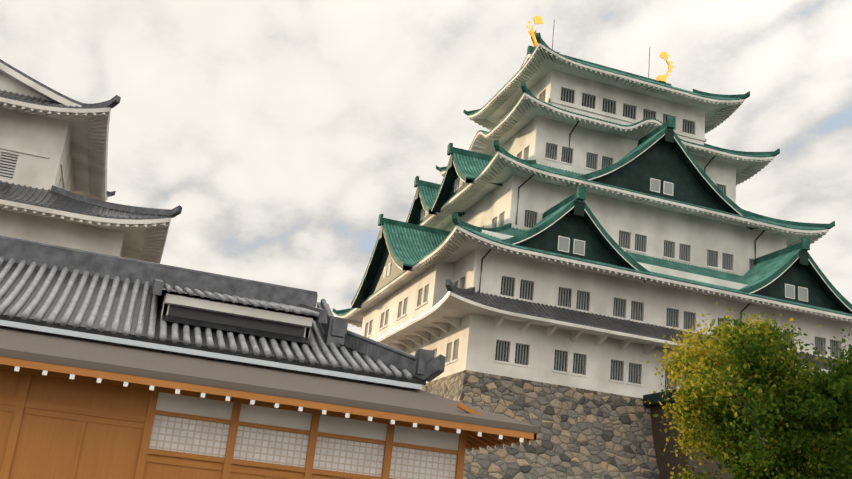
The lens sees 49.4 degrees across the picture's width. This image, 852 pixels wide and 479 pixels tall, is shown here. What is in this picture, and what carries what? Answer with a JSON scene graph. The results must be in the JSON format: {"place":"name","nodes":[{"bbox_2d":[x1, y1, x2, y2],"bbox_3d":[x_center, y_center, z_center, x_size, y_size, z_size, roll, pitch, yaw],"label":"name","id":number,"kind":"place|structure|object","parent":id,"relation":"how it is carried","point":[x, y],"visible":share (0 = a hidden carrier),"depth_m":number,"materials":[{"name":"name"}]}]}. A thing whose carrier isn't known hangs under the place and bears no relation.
{"place":"outdoors","nodes":[
{"label":"outdoors","id":0,"kind":"place"},
{"bbox_2d":[0,155,17,177],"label":"louvers","id":1,"kind":"object","parent":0,"point":[7,165],"depth_m":54.85,"materials":[{"name":"grey wood"}]},
{"bbox_2d":[0,72,49,100],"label":"gable wall","id":2,"kind":"structure","parent":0,"point":[7,84],"depth_m":55.66,"materials":[{"name":"white paint"}]},
{"bbox_2d":[0,108,123,256],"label":"keep plaster walls","id":3,"kind":"structure","parent":0,"point":[39,146],"depth_m":54.95,"materials":[{"name":"white paint"}]},
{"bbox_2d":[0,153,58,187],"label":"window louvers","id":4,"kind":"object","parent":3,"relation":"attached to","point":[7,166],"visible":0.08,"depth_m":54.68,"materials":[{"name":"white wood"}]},
{"bbox_2d":[0,62,170,263],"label":"roof eaves","id":5,"kind":"object","parent":3,"relation":"attached to","point":[144,240],"visible":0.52,"depth_m":55.43,"materials":[{"name":"white paint"}]},
{"bbox_2d":[0,59,170,250],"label":"keep tile roofs","id":6,"kind":"structure","parent":5,"relation":"on","point":[30,195],"depth_m":53.15,"materials":[{"name":"grey tile"}]},
{"bbox_2d":[0,320,421,390],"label":"gutter","id":7,"kind":"object","parent":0,"point":[179,350],"visible":0.8,"depth_m":23.35,"materials":[{"name":"grey metal"}]},
{"bbox_2d":[0,256,425,384],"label":"roof tile ribs","id":8,"kind":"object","parent":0,"point":[157,340],"depth_m":24.80,"materials":[{"name":"grey tile"}]},
{"bbox_2d":[0,235,445,381],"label":"palace tile ridges","id":9,"kind":"object","parent":8,"relation":"on","point":[425,365],"visible":0.88,"depth_m":27.63,"materials":[{"name":"grey tile"}]},
{"bbox_2d":[160,293,312,344],"bbox_3d":[-5.294,2.436,25.831,4.090,1.144,0.850,11,-18,-16],"label":"roof vent","id":10,"kind":"object","parent":8,"relation":"on","point":[231,309],"visible":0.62,"depth_m":25.55,"materials":[{"name":"white paint"}]},
{"bbox_2d":[0,371,466,478],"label":"wooden wall frame","id":11,"kind":"structure","parent":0,"point":[19,409],"depth_m":21.83,"materials":[{"name":"brown wood"}]},
{"bbox_2d":[0,370,352,478],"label":"wooden wall panels","id":12,"kind":"object","parent":11,"relation":"attached to","point":[46,447],"depth_m":21.49,"materials":[{"name":"brown wood"}]},
{"bbox_2d":[0,356,536,478],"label":"wooden beams","id":13,"kind":"structure","parent":11,"relation":"attached to","point":[119,380],"depth_m":22.13,"materials":[{"name":"brown wood"}]},
{"bbox_2d":[1,356,529,450],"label":"rafters","id":14,"kind":"object","parent":13,"relation":"on","point":[474,440],"visible":0.02,"depth_m":24.87,"materials":[{"name":"wood"}]},
{"bbox_2d":[0,327,538,433],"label":"lower roof","id":15,"kind":"structure","parent":14,"relation":"on","point":[58,350],"depth_m":22.27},
{"bbox_2d":[14,366,530,451],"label":"rafter ends","id":16,"kind":"object","parent":14,"relation":"attached to","point":[125,384],"visible":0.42,"depth_m":21.64,"materials":[{"name":"white paint"}]},
{"bbox_2d":[148,414,456,478],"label":"lattice windows","id":17,"kind":"structure","parent":11,"relation":"attached to","point":[184,435],"depth_m":22.96,"materials":[{"name":"white paper"}]},
{"bbox_2d":[167,305,304,342],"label":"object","id":18,"kind":"object","parent":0,"point":[213,317],"visible":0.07,"depth_m":25.72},
{"bbox_2d":[0,0,851,334],"label":"sky","id":19,"kind":"structure","parent":0,"point":[282,132],"materials":[{"name":"white"}]},
{"bbox_2d":[351,129,851,313],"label":"gables","id":20,"kind":"structure","parent":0,"point":[664,158],"depth_m":75.15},
{"bbox_2d":[361,70,851,398],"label":"castle walls","id":21,"kind":"structure","parent":0,"point":[477,336],"depth_m":72.09,"materials":[{"name":"white paint"}]},
{"bbox_2d":[366,88,838,389],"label":"windows","id":22,"kind":"structure","parent":21,"relation":"attached to","point":[579,245],"depth_m":71.87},
{"bbox_2d":[479,20,764,327],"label":"drainpipes","id":23,"kind":"object","parent":21,"relation":"attached to","point":[741,311],"visible":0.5,"depth_m":71.83,"materials":[{"name":"metal"}]},
{"bbox_2d":[422,370,810,478],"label":"keep stone base","id":24,"kind":"object","parent":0,"point":[586,434],"visible":0.33,"depth_m":63.20,"materials":[{"name":"grey stone"}]},
{"bbox_2d":[637,301,851,478],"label":"maple tree","id":25,"kind":"object","parent":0,"point":[799,406],"depth_m":41.54,"materials":[{"name":"green plant"}]},
{"label":"ground","id":26,"kind":"structure","parent":0,"visible":0},
{"bbox_2d":[156,392,458,450],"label":"upper wall panels","id":27,"kind":"object","parent":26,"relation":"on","point":[168,402],"visible":0.24,"depth_m":23.17,"materials":[{"name":"white paint"}]},
{"bbox_2d":[337,43,851,376],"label":"roof eaves","id":28,"kind":"object","parent":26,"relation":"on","point":[543,61],"visible":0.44,"depth_m":75.28,"materials":[{"name":"white paint"}]},
{"bbox_2d":[445,280,474,293],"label":"keep tile ridges","id":29,"kind":"object","parent":28,"relation":"attached to","point":[451,287],"visible":0.27,"depth_m":61.62,"materials":[{"name":"grey tile"}]},
{"bbox_2d":[332,33,834,313],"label":"roof ridges","id":30,"kind":"object","parent":28,"relation":"on","point":[803,244],"visible":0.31,"depth_m":78.78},
{"bbox_2d":[526,15,673,82],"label":"roof ornaments","id":31,"kind":"object","parent":30,"relation":"on","point":[663,55],"visible":0.79,"depth_m":90.07,"materials":[{"name":"gold metal"}]},
{"bbox_2d":[337,42,851,316],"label":"keep copper roofs","id":32,"kind":"structure","parent":28,"relation":"attached to","point":[615,245],"depth_m":74.20,"materials":[{"name":"green metal"}]},
{"bbox_2d":[338,44,851,315],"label":"keep copper ribs","id":33,"kind":"object","parent":28,"relation":"attached to","point":[759,272],"visible":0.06,"depth_m":74.85,"materials":[{"name":"green metal"}]},
{"bbox_2d":[375,291,848,369],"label":"lower tiled roof","id":34,"kind":"structure","parent":28,"relation":"on","point":[542,310],"depth_m":65.12,"materials":[{"name":"grey tile"}]},
{"bbox_2d":[651,401,759,478],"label":"keep annex body","id":35,"kind":"object","parent":26,"relation":"on","point":[672,460],"depth_m":63.00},
{"bbox_2d":[643,389,680,406],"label":"small roof","id":36,"kind":"structure","parent":35,"relation":"on","point":[653,398],"depth_m":64.69,"materials":[{"name":"green metal"}]},
{"bbox_3d":[-31.446,10.134,55.885,31.000,13.500,28.000,11,-18,-16],"label":"small keep","id":37,"kind":"object","parent":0,"visible":0},
{"bbox_2d":[51,95,181,217],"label":"keep tile ridges","id":38,"kind":"object","parent":37,"relation":"on","point":[114,101],"visible":0.35,"depth_m":53.75,"materials":[{"name":"grey tile"}]}
]}

